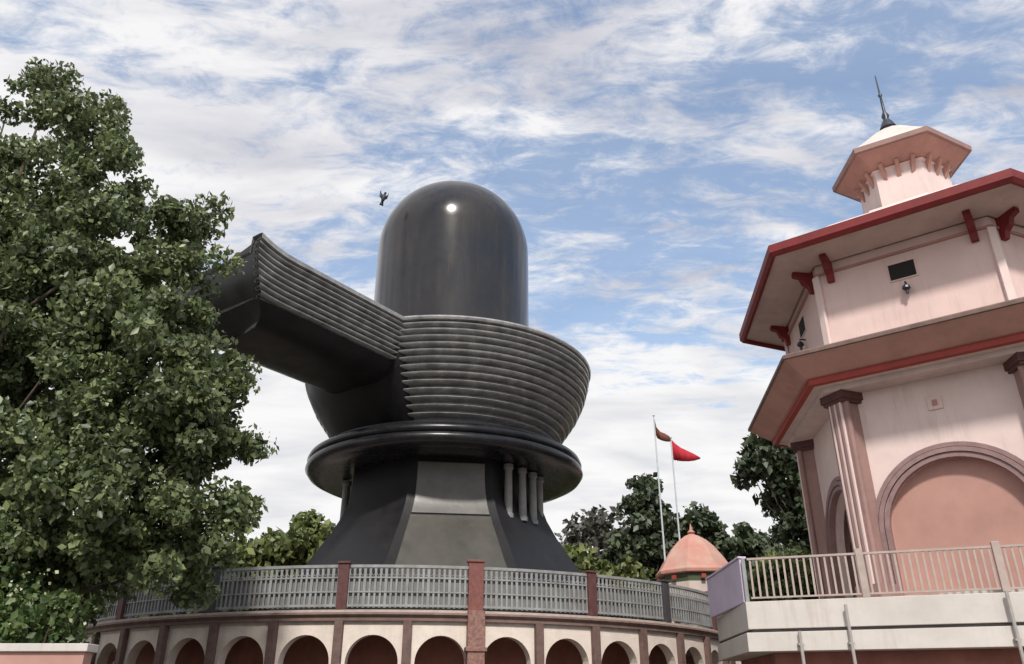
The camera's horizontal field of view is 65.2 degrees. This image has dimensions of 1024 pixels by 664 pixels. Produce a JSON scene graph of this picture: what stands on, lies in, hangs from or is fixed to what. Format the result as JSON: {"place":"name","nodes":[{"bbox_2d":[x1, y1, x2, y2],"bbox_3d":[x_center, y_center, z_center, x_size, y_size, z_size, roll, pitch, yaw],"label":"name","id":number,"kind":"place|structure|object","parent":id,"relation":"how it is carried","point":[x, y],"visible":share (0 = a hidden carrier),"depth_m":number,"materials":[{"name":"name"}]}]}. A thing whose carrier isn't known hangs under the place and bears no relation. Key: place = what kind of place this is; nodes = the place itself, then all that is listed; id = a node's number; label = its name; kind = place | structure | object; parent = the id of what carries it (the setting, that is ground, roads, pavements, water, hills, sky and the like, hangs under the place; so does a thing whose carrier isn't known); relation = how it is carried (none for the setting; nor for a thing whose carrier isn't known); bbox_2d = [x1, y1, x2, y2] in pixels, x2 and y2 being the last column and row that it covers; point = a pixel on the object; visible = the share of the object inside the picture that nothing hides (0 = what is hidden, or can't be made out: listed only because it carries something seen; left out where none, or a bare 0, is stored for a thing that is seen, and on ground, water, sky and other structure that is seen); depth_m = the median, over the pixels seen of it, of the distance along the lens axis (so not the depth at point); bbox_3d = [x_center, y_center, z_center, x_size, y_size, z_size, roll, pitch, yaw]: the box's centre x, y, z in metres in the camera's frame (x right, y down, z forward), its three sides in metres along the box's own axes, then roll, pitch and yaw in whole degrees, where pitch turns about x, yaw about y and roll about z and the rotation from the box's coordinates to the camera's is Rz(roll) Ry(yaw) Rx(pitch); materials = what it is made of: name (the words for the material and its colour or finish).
{"place":"outdoors","nodes":[
{"label":"outdoors","id":0,"kind":"place"},
{"bbox_2d":[379,191,388,205],"bbox_3d":[-5.393,-5.668,33.611,0.380,0.760,0.320,18,-24,-17],"label":"bird","id":1,"kind":"object","parent":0,"point":[384,197],"visible":1,"depth_m":33.56},
{"bbox_2d":[80,609,735,663],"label":"round platform","id":2,"kind":"structure","parent":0,"point":[364,636],"depth_m":20.29,"materials":[{"name":"beige paint"}]},
{"bbox_2d":[170,181,610,616],"bbox_3d":[-4.215,1.575,31.179,12.738,19.500,18.040,-18,-31,33],"label":"stone monument","id":3,"kind":"object","parent":2,"relation":"on","point":[446,386],"visible":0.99,"depth_m":28.08,"materials":[{"name":"stone"}]},
{"bbox_2d":[88,559,723,629],"bbox_3d":[-2.957,9.133,25.930,22.686,1.218,13.904,3,-25,-7],"label":"platform railing","id":4,"kind":"object","parent":2,"relation":"on","point":[474,590],"visible":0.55,"depth_m":20.11,"materials":[{"name":"grey metal"}]},
{"bbox_2d":[0,0,1023,552],"label":"sky","id":5,"kind":"structure","parent":0,"point":[649,157],"materials":[{"name":"blue"}]},
{"label":"ground","id":6,"kind":"structure","parent":0,"visible":0},
{"bbox_2d":[0,56,278,630],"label":"tree","id":7,"kind":"object","parent":6,"relation":"on","point":[63,263],"visible":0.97,"depth_m":15.60,"materials":[{"name":"green plant"}]},
{"bbox_2d":[54,523,269,663],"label":"dark bushy tree","id":8,"kind":"object","parent":6,"relation":"on","point":[226,610],"visible":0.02,"depth_m":40.20,"materials":[{"name":"green plant"}]},
{"bbox_2d":[212,509,335,610],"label":"light green tree","id":9,"kind":"object","parent":6,"relation":"on","point":[301,541],"visible":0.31,"depth_m":41.78,"materials":[{"name":"green plant"}]},
{"bbox_2d":[554,504,628,562],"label":"tree","id":10,"kind":"object","parent":6,"relation":"on","point":[594,528],"visible":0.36,"depth_m":45.06,"materials":[{"name":"green plant"}]},
{"bbox_2d":[561,543,660,621],"bbox_3d":[3.911,15.130,39.378,8.636,9.367,4.230,0,-25,0],"label":"bush","id":11,"kind":"object","parent":6,"relation":"on","point":[582,559],"visible":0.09,"depth_m":39.95,"materials":[{"name":"green plant"}]},
{"bbox_2d":[602,472,682,619],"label":"tree","id":12,"kind":"object","parent":6,"relation":"on","point":[640,539],"visible":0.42,"depth_m":41.79,"materials":[{"name":"green plant"}]},
{"bbox_2d":[652,413,670,561],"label":"flagpole","id":13,"kind":"object","parent":6,"relation":"on","point":[661,436],"visible":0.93,"depth_m":41.20,"materials":[{"name":"metal"}]},
{"bbox_2d":[670,435,699,539],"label":"flagpole","id":14,"kind":"object","parent":6,"relation":"on","point":[678,453],"visible":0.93,"depth_m":41.38,"materials":[{"name":"red fabric"}]},
{"bbox_2d":[656,524,740,663],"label":"shrine","id":15,"kind":"object","parent":6,"relation":"on","point":[693,561],"visible":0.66,"depth_m":37.67,"materials":[{"name":"pink paint"}]},
{"bbox_2d":[667,501,787,596],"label":"round tree","id":16,"kind":"object","parent":6,"relation":"on","point":[746,541],"visible":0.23,"depth_m":43.22,"materials":[{"name":"green plant"}]},
{"bbox_2d":[730,432,811,554],"bbox_3d":[12.374,9.910,34.029,5.254,14.254,4.010,0,-25,0],"label":"tall tree","id":17,"kind":"object","parent":6,"relation":"on","point":[770,464],"visible":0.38,"depth_m":34.94,"materials":[{"name":"green plant"}]},
{"bbox_2d":[746,546,818,601],"bbox_3d":[10.265,11.398,28.900,4.318,7.193,3.159,0,-25,0],"label":"yellow green bush","id":18,"kind":"object","parent":6,"relation":"on","point":[797,550],"visible":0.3,"depth_m":29.20,"materials":[{"name":"green plant"}]},
{"bbox_2d":[717,592,1023,663],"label":"balcony","id":19,"kind":"structure","parent":6,"relation":"on","point":[976,628],"depth_m":16.43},
{"bbox_2d":[705,556,745,617],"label":"lilac parapet","id":20,"kind":"structure","parent":19,"relation":"on","point":[725,587],"depth_m":18.90,"materials":[{"name":"purple paint"}]},
{"bbox_2d":[797,631,805,663],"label":"drain pipe","id":21,"kind":"object","parent":19,"relation":"attached to","point":[801,644],"visible":1,"depth_m":16.52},
{"bbox_2d":[844,604,856,663],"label":"drain pipe","id":22,"kind":"object","parent":19,"relation":"attached to","point":[851,643],"visible":1,"depth_m":16.33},
{"bbox_2d":[741,541,1023,601],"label":"balcony railing","id":23,"kind":"object","parent":19,"relation":"on","point":[995,546],"visible":1,"depth_m":16.72,"materials":[{"name":"beige metal"}]},
{"bbox_2d":[1004,591,1023,663],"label":"drain pipe","id":24,"kind":"object","parent":19,"relation":"attached to","point":[1018,639],"visible":1,"depth_m":15.50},
{"bbox_2d":[739,76,1023,663],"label":"temple hall","id":25,"kind":"structure","parent":6,"relation":"on","point":[890,409],"depth_m":19.12,"materials":[{"name":"paint"}]},
{"bbox_2d":[798,314,806,338],"bbox_3d":[8.361,-0.146,22.987,0.074,0.500,0.680,-3,-25,6],"label":"window","id":26,"kind":"structure","parent":25,"relation":"in","point":[802,324],"depth_m":22.88,"materials":[{"name":"black glass"}]},
{"bbox_2d":[886,258,918,282],"bbox_3d":[9.771,-1.541,20.023,0.680,0.500,0.074,-18,-30,33],"label":"window","id":27,"kind":"structure","parent":25,"relation":"in","point":[905,269],"depth_m":19.99,"materials":[{"name":"black glass"}]},
{"label":"pavement","id":28,"kind":"structure","parent":0,"visible":0},
{"bbox_2d":[0,478,54,642],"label":"bright shrub","id":29,"kind":"object","parent":28,"relation":"on","point":[10,571],"visible":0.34,"depth_m":13.89,"materials":[{"name":"green plant"}]},
{"bbox_2d":[0,643,98,663],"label":"boundary wall","id":30,"kind":"structure","parent":28,"relation":"on","point":[46,653],"depth_m":11.58,"materials":[{"name":"pink paint"}]},
{"bbox_2d":[0,569,99,658],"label":"flowering shrub","id":31,"kind":"object","parent":28,"relation":"on","point":[51,618],"visible":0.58,"depth_m":13.03,"materials":[{"name":"green plant"}]}
]}

